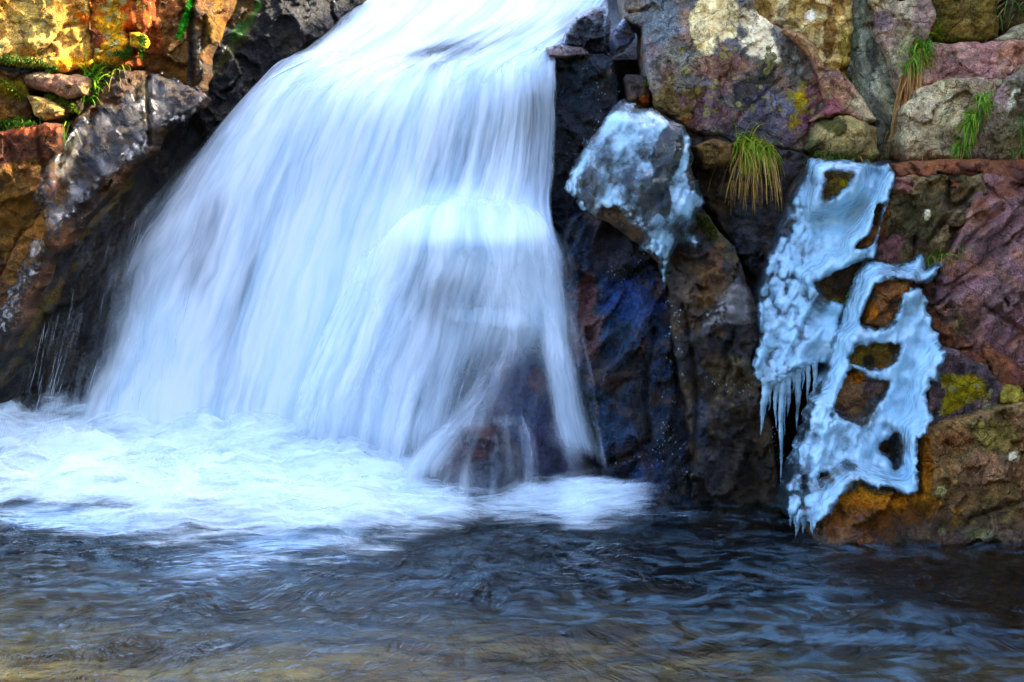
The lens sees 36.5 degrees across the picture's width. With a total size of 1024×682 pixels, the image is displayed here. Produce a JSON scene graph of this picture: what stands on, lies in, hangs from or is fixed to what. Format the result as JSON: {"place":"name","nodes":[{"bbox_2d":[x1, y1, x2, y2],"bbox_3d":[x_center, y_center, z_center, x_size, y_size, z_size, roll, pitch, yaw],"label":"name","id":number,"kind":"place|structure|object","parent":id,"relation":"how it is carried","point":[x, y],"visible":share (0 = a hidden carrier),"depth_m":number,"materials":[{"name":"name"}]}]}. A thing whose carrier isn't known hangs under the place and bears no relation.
{"place":"outdoors","nodes":[
{"label":"outdoors","id":0,"kind":"place"},
{"bbox_2d":[0,554,1023,681],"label":"pool bed","id":1,"kind":"object","parent":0,"point":[596,650],"visible":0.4,"depth_m":4.89,"materials":[{"name":"stone"}]},
{"bbox_2d":[432,335,603,521],"bbox_3d":[0.006,0.298,5.330,0.660,0.618,0.550,0,5,0],"label":"boulder","id":2,"kind":"object","parent":1,"relation":"on","point":[515,393],"visible":0.54,"depth_m":5.15,"materials":[{"name":"grey stone"}]},
{"bbox_2d":[0,0,1023,627],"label":"cliff","id":3,"kind":"structure","parent":0,"point":[456,306],"depth_m":5.47,"materials":[{"name":"black stone"}]},
{"bbox_2d":[0,122,70,275],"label":"boulder","id":4,"kind":"object","parent":3,"relation":"on","point":[29,168],"visible":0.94,"depth_m":5.29,"materials":[{"name":"brown stone"}]},
{"bbox_2d":[0,114,44,130],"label":"moss patch","id":5,"kind":"object","parent":4,"relation":"on","point":[19,122],"visible":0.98,"depth_m":5.38,"materials":[{"name":"green plant"}]},
{"bbox_2d":[0,69,50,129],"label":"boulder","id":6,"kind":"object","parent":4,"relation":"on","point":[10,106],"visible":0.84,"depth_m":5.42,"materials":[{"name":"brown stone"}]},
{"bbox_2d":[0,78,24,101],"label":"moss patch","id":7,"kind":"object","parent":6,"relation":"on","point":[10,88],"visible":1,"depth_m":5.39,"materials":[{"name":"green plant"}]},
{"bbox_2d":[27,95,75,122],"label":"stone","id":8,"kind":"object","parent":4,"relation":"on","point":[46,109],"visible":0.87,"depth_m":5.36,"materials":[{"name":"beige stone"}]},
{"bbox_2d":[44,92,80,114],"bbox_3d":[-1.587,-0.836,5.477,0.126,0.083,0.176,-2,6,-18],"label":"moss patch","id":9,"kind":"object","parent":8,"relation":"on","point":[63,101],"visible":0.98,"depth_m":5.43,"materials":[{"name":"green plant"}]},
{"bbox_2d":[0,69,211,359],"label":"boulder","id":10,"kind":"object","parent":3,"relation":"attached to","point":[122,141],"visible":1,"depth_m":5.42,"materials":[{"name":"grey stone"}]},
{"bbox_2d":[41,113,81,150],"bbox_3d":[-1.593,-0.711,5.454,0.184,0.221,0.303,-2,6,-24],"label":"grass tuft","id":11,"kind":"object","parent":10,"relation":"on","point":[67,121],"visible":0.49,"depth_m":5.42,"materials":[{"name":"green plant"}]},
{"bbox_2d":[43,92,91,112],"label":"stone","id":12,"kind":"object","parent":10,"relation":"on","point":[78,101],"visible":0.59,"depth_m":5.45,"materials":[{"name":"stone"}]},
{"bbox_2d":[22,71,103,98],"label":"stone","id":13,"kind":"object","parent":12,"relation":"on","point":[70,86],"visible":0.91,"depth_m":5.41,"materials":[{"name":"brown stone"}]},
{"bbox_2d":[45,65,60,73],"bbox_3d":[-1.642,-0.965,5.525,0.055,0.045,0.248,-2,6,-20],"label":"moss patch","id":14,"kind":"object","parent":13,"relation":"on","point":[52,69],"visible":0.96,"depth_m":5.43,"materials":[{"name":"green plant"}]},
{"bbox_2d":[0,0,108,76],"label":"boulder","id":15,"kind":"object","parent":13,"relation":"on","point":[56,33],"visible":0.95,"depth_m":5.45,"materials":[{"name":"yellow stone"}]},
{"bbox_2d":[0,53,48,72],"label":"moss patch","id":16,"kind":"object","parent":15,"relation":"on","point":[11,60],"visible":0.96,"depth_m":5.38,"materials":[{"name":"green plant"}]},
{"bbox_2d":[59,49,109,125],"bbox_3d":[-1.504,-0.870,5.484,0.216,0.320,0.175,0,5,0],"label":"grass tuft","id":17,"kind":"object","parent":10,"relation":"on","point":[96,79],"visible":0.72,"depth_m":5.50,"materials":[{"name":"green plant"}]},
{"bbox_2d":[75,62,130,102],"bbox_3d":[-1.451,-0.941,5.599,0.270,0.178,0.238,3,6,28],"label":"grass tuft","id":18,"kind":"object","parent":10,"relation":"on","point":[114,72],"visible":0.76,"depth_m":5.53,"materials":[{"name":"green plant"}]},
{"bbox_2d":[88,0,155,70],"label":"boulder","id":19,"kind":"object","parent":10,"relation":"on","point":[113,24],"visible":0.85,"depth_m":5.54,"materials":[{"name":"stone"}]},
{"bbox_2d":[112,45,132,60],"bbox_3d":[-1.383,-1.029,5.534,0.085,0.065,0.046,-4,7,-39],"label":"moss patch","id":20,"kind":"object","parent":19,"relation":"on","point":[128,51],"visible":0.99,"depth_m":5.53,"materials":[{"name":"green plant"}]},
{"bbox_2d":[129,32,149,48],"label":"stone","id":21,"kind":"object","parent":19,"relation":"on","point":[133,40],"visible":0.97,"depth_m":5.46,"materials":[{"name":"yellow stone"}]},
{"bbox_2d":[136,33,147,58],"bbox_3d":[-1.318,-1.051,5.538,0.045,0.084,0.218,-1,5,-13],"label":"moss patch","id":22,"kind":"object","parent":19,"relation":"on","point":[141,39],"visible":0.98,"depth_m":5.49,"materials":[{"name":"green plant"}]},
{"bbox_2d":[142,0,237,92],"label":"boulder","id":23,"kind":"object","parent":10,"relation":"on","point":[188,59],"visible":0.91,"depth_m":5.66,"materials":[{"name":"brown stone"}]},
{"bbox_2d":[176,0,192,39],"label":"moss patch","id":24,"kind":"object","parent":23,"relation":"on","point":[186,15],"visible":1,"depth_m":5.65,"materials":[{"name":"green plant"}]},
{"bbox_2d":[0,113,223,426],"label":"boulder","id":25,"kind":"object","parent":3,"relation":"on","point":[62,355],"visible":0.6,"depth_m":5.67,"materials":[{"name":"black stone"}]},
{"bbox_2d":[198,0,366,147],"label":"boulder","id":26,"kind":"object","parent":3,"relation":"on","point":[261,41],"visible":0.82,"depth_m":5.86,"materials":[{"name":"stone"}]},
{"bbox_2d":[89,0,603,481],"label":"waterfall","id":27,"kind":"structure","parent":3,"relation":"on","point":[334,189],"depth_m":5.45,"materials":[{"name":"liquid"}]},
{"bbox_2d":[415,412,529,513],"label":"boulder","id":28,"kind":"object","parent":3,"relation":"on","point":[480,458],"visible":0.66,"depth_m":5.01,"materials":[{"name":"grey stone"}]},
{"bbox_2d":[535,53,619,235],"bbox_3d":[0.225,-0.658,5.649,0.311,0.794,0.422,0,5,0],"label":"boulder","id":29,"kind":"object","parent":3,"relation":"on","point":[578,105],"visible":0.73,"depth_m":5.49,"materials":[{"name":"black stone"}]},
{"bbox_2d":[545,44,588,59],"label":"stone","id":30,"kind":"object","parent":29,"relation":"on","point":[567,52],"visible":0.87,"depth_m":5.44,"materials":[{"name":"grey stone"}]},
{"bbox_2d":[561,6,610,54],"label":"boulder","id":31,"kind":"object","parent":29,"relation":"on","point":[588,30],"visible":0.85,"depth_m":5.54,"materials":[{"name":"grey stone"}]},
{"bbox_2d":[607,18,634,56],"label":"stone","id":32,"kind":"object","parent":29,"relation":"on","point":[622,38],"visible":0.95,"depth_m":5.37,"materials":[{"name":"grey stone"}]},
{"bbox_2d":[557,211,693,523],"bbox_3d":[0.374,0.069,5.306,0.504,1.050,0.647,0,5,0],"label":"boulder","id":33,"kind":"object","parent":3,"relation":"on","point":[616,330],"visible":0.83,"depth_m":5.10,"materials":[{"name":"stone"}]},
{"bbox_2d":[656,209,784,530],"bbox_3d":[0.685,0.083,5.259,0.428,1.058,0.624,0,5,0],"label":"boulder","id":34,"kind":"object","parent":3,"relation":"on","point":[715,331],"visible":0.91,"depth_m":5.04,"materials":[{"name":"grey stone"}]},
{"bbox_2d":[572,104,699,265],"bbox_3d":[0.411,-0.523,5.210,0.419,0.536,0.480,0,5,0],"label":"boulder","id":35,"kind":"object","parent":34,"relation":"on","point":[645,196],"visible":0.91,"depth_m":5.03,"materials":[{"name":"grey stone"}]},
{"bbox_2d":[621,74,650,107],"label":"stone","id":36,"kind":"object","parent":35,"relation":"on","point":[635,89],"visible":0.93,"depth_m":5.32,"materials":[{"name":"grey stone"}]},
{"bbox_2d":[565,99,708,290],"bbox_3d":[0.399,-0.482,5.103,0.492,0.626,0.282,1,5,8],"label":"ice crust","id":37,"kind":"object","parent":35,"relation":"on","point":[619,127],"visible":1,"depth_m":5.01},
{"bbox_2d":[566,77,788,493],"bbox_3d":[0.510,-0.238,5.275,0.890,1.439,0.593,4,7,37],"label":"frost","id":38,"kind":"object","parent":34,"relation":"on","point":[666,357],"visible":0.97,"depth_m":5.09},
{"bbox_2d":[695,214,718,239],"bbox_3d":[0.644,-0.378,5.159,0.093,0.092,0.051,4,6,35],"label":"moss patch","id":39,"kind":"object","parent":34,"relation":"on","point":[709,225],"visible":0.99,"depth_m":5.15,"materials":[{"name":"green plant"}]},
{"bbox_2d":[680,127,809,276],"bbox_3d":[0.809,-0.478,5.417,0.442,0.531,0.448,0,5,0],"label":"boulder","id":40,"kind":"object","parent":3,"relation":"on","point":[743,230],"visible":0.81,"depth_m":5.24,"materials":[{"name":"black stone"}]},
{"bbox_2d":[690,139,732,169],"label":"stone","id":41,"kind":"object","parent":40,"relation":"on","point":[711,153],"visible":0.99,"depth_m":5.13,"materials":[{"name":"brown stone"}]},
{"bbox_2d":[617,0,824,151],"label":"boulder","id":42,"kind":"object","parent":40,"relation":"on","point":[712,67],"visible":0.94,"depth_m":5.27,"materials":[{"name":"grey stone"}]},
{"bbox_2d":[708,120,786,214],"bbox_3d":[0.786,-0.580,5.184,0.291,0.321,0.160,-1,5,-15],"label":"grass tuft","id":43,"kind":"object","parent":40,"relation":"on","point":[752,153],"visible":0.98,"depth_m":5.20,"materials":[{"name":"green plant"}]},
{"bbox_2d":[749,158,896,385],"bbox_3d":[1.041,-0.239,5.256,0.526,0.763,0.606,0,5,0],"label":"boulder","id":44,"kind":"object","parent":3,"relation":"on","point":[783,229],"visible":0.21,"depth_m":5.16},
{"bbox_2d":[752,158,894,485],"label":"frozen cascade","id":45,"kind":"object","parent":44,"relation":"attached to","point":[833,233],"visible":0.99,"depth_m":5.00,"materials":[{"name":"ice"}]},
{"bbox_2d":[814,170,856,203],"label":"stone","id":46,"kind":"object","parent":45,"relation":"on","point":[837,183],"visible":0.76,"depth_m":5.05,"materials":[{"name":"brown stone"}]},
{"bbox_2d":[851,150,887,164],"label":"grass tuft","id":47,"kind":"object","parent":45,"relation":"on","point":[857,155],"visible":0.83,"depth_m":5.10,"materials":[{"name":"green plant"}]},
{"bbox_2d":[799,145,850,169],"bbox_3d":[1.039,-0.605,5.147,0.115,0.121,0.204,-3,6,-31],"label":"grass tuft","id":48,"kind":"object","parent":44,"relation":"on","point":[826,156],"visible":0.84,"depth_m":5.12,"materials":[{"name":"green plant"}]},
{"bbox_2d":[802,115,878,162],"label":"boulder","id":49,"kind":"object","parent":44,"relation":"on","point":[838,133],"visible":0.86,"depth_m":5.12,"materials":[{"name":"beige stone"}]},
{"bbox_2d":[781,28,875,123],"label":"boulder","id":50,"kind":"object","parent":49,"relation":"on","point":[841,95],"visible":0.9,"depth_m":5.22,"materials":[{"name":"pink stone"}]},
{"bbox_2d":[753,0,853,80],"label":"boulder","id":51,"kind":"object","parent":50,"relation":"on","point":[825,28],"visible":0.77,"depth_m":5.41,"materials":[{"name":"brown stone"}]},
{"bbox_2d":[813,257,870,307],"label":"stone","id":52,"kind":"object","parent":44,"relation":"on","point":[835,287],"visible":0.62,"depth_m":5.02,"materials":[{"name":"brown stone"}]},
{"bbox_2d":[846,0,899,159],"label":"boulder","id":53,"kind":"object","parent":44,"relation":"on","point":[867,74],"visible":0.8,"depth_m":5.38,"materials":[{"name":"grey stone"}]},
{"bbox_2d":[856,204,890,249],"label":"stone","id":54,"kind":"object","parent":44,"relation":"on","point":[867,241],"visible":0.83,"depth_m":4.97,"materials":[{"name":"brown stone"}]},
{"bbox_2d":[879,125,894,159],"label":"grass tuft","id":55,"kind":"object","parent":44,"relation":"on","point":[888,143],"visible":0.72,"depth_m":5.34,"materials":[{"name":"green plant"}]},
{"bbox_2d":[810,367,899,470],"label":"boulder","id":56,"kind":"object","parent":3,"relation":"on","point":[859,394],"visible":0.39,"depth_m":4.83,"materials":[{"name":"brown stone"}]},
{"bbox_2d":[848,329,901,372],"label":"stone","id":57,"kind":"object","parent":56,"relation":"on","point":[874,355],"visible":0.52,"depth_m":4.84,"materials":[{"name":"brown stone"}]},
{"bbox_2d":[860,274,914,330],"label":"stone","id":58,"kind":"object","parent":57,"relation":"on","point":[883,305],"visible":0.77,"depth_m":4.85,"materials":[{"name":"brown stone"}]},
{"bbox_2d":[867,0,935,94],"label":"boulder","id":59,"kind":"object","parent":3,"relation":"on","point":[896,23],"visible":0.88,"depth_m":5.35,"materials":[{"name":"stone"}]},
{"bbox_2d":[865,173,987,268],"bbox_3d":[1.350,-0.398,5.122,0.378,0.310,0.389,0,5,0],"label":"boulder","id":60,"kind":"object","parent":3,"relation":"on","point":[927,216],"visible":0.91,"depth_m":4.97,"materials":[{"name":"brown stone"}]},
{"bbox_2d":[950,179,961,187],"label":"dead leaf","id":61,"kind":"object","parent":60,"relation":"on","point":[956,184],"visible":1,"depth_m":5.00,"materials":[{"name":"brown plant"}]},
{"bbox_2d":[877,277,976,352],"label":"boulder","id":62,"kind":"object","parent":3,"relation":"on","point":[953,328],"visible":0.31,"depth_m":4.86,"materials":[{"name":"brown stone"}]},
{"bbox_2d":[918,242,973,280],"bbox_3d":[1.361,-0.248,4.920,0.183,0.134,0.126,0,5,0],"label":"grass tuft","id":63,"kind":"object","parent":62,"relation":"on","point":[936,259],"visible":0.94,"depth_m":4.92,"materials":[{"name":"green plant"}]},
{"bbox_2d":[922,173,1023,366],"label":"boulder","id":64,"kind":"object","parent":3,"relation":"on","point":[982,291],"visible":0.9,"depth_m":4.92,"materials":[{"name":"stone"}]},
{"bbox_2d":[883,159,1023,183],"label":"boulder","id":65,"kind":"object","parent":64,"relation":"on","point":[1013,168],"visible":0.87,"depth_m":5.03,"materials":[{"name":"brown stone"}]},
{"bbox_2d":[886,77,1002,161],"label":"boulder","id":66,"kind":"object","parent":65,"relation":"on","point":[928,121],"visible":0.91,"depth_m":5.17,"materials":[{"name":"grey stone"}]},
{"bbox_2d":[888,28,946,154],"bbox_3d":[1.373,-0.810,5.302,0.147,0.520,0.240,5,7,41],"label":"grass tuft","id":67,"kind":"object","parent":66,"relation":"on","point":[911,79],"visible":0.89,"depth_m":5.30,"materials":[{"name":"green plant"}]},
{"bbox_2d":[944,90,1006,158],"bbox_3d":[1.530,-0.677,5.115,0.200,0.307,0.125,-4,7,-36],"label":"grass tuft","id":68,"kind":"object","parent":65,"relation":"on","point":[974,118],"visible":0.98,"depth_m":5.13,"materials":[{"name":"green plant"}]},
{"bbox_2d":[956,64,1023,159],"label":"boulder","id":69,"kind":"object","parent":65,"relation":"on","point":[996,141],"visible":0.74,"depth_m":5.19,"materials":[{"name":"grey stone"}]},
{"bbox_2d":[922,39,1023,86],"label":"boulder","id":70,"kind":"object","parent":69,"relation":"on","point":[994,59],"visible":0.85,"depth_m":5.30,"materials":[{"name":"pink stone"}]},
{"bbox_2d":[927,0,998,43],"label":"boulder","id":71,"kind":"object","parent":70,"relation":"on","point":[956,21],"visible":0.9,"depth_m":5.49,"materials":[{"name":"brown stone"}]},
{"bbox_2d":[966,0,1023,41],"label":"grass tuft","id":72,"kind":"object","parent":70,"relation":"on","point":[1000,5],"visible":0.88,"depth_m":5.52,"materials":[{"name":"green plant"}]},
{"bbox_2d":[982,23,1023,43],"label":"boulder","id":73,"kind":"object","parent":70,"relation":"on","point":[1016,32],"visible":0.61,"depth_m":5.43,"materials":[{"name":"grey stone"}]},
{"bbox_2d":[996,0,1023,35],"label":"boulder","id":74,"kind":"object","parent":73,"relation":"on","point":[1015,20],"visible":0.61,"depth_m":5.53,"materials":[{"name":"stone"}]},
{"bbox_2d":[950,264,958,274],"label":"dead leaf","id":75,"kind":"object","parent":64,"relation":"on","point":[955,270],"visible":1,"depth_m":4.89,"materials":[{"name":"brown plant"}]},
{"bbox_2d":[1005,113,1023,158],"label":"grass tuft","id":76,"kind":"object","parent":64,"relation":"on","point":[1021,141],"visible":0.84,"depth_m":5.17,"materials":[{"name":"green plant"}]},
{"bbox_2d":[0,477,1023,681],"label":"pool water","id":77,"kind":"structure","parent":0,"point":[114,521],"depth_m":4.01,"materials":[{"name":"blue liquid"}]},
{"bbox_2d":[0,403,638,549],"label":"foam","id":78,"kind":"object","parent":77,"relation":"on","point":[245,465],"visible":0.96,"depth_m":5.02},
{"bbox_2d":[802,401,1023,566],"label":"boulder","id":79,"kind":"object","parent":77,"relation":"in","point":[970,468],"visible":0.93,"depth_m":4.55,"materials":[{"name":"brown stone"}]},
{"bbox_2d":[776,252,948,535],"bbox_3d":[1.104,0.150,4.786,0.462,0.831,0.749,3,6,31],"label":"frozen flow","id":80,"kind":"object","parent":79,"relation":"on","point":[909,375],"visible":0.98,"depth_m":4.72,"materials":[{"name":"ice"}]},
{"bbox_2d":[926,346,1002,426],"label":"boulder","id":81,"kind":"object","parent":79,"relation":"on","point":[968,386],"visible":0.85,"depth_m":4.70,"materials":[{"name":"stone"}]},
{"bbox_2d":[959,342,1023,391],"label":"boulder","id":82,"kind":"object","parent":81,"relation":"on","point":[1004,369],"visible":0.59,"depth_m":4.79,"materials":[{"name":"brown stone"}]},
{"bbox_2d":[999,384,1023,403],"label":"stone","id":83,"kind":"object","parent":79,"relation":"on","point":[1009,394],"visible":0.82,"depth_m":4.68,"materials":[{"name":"yellow stone"}]}
]}

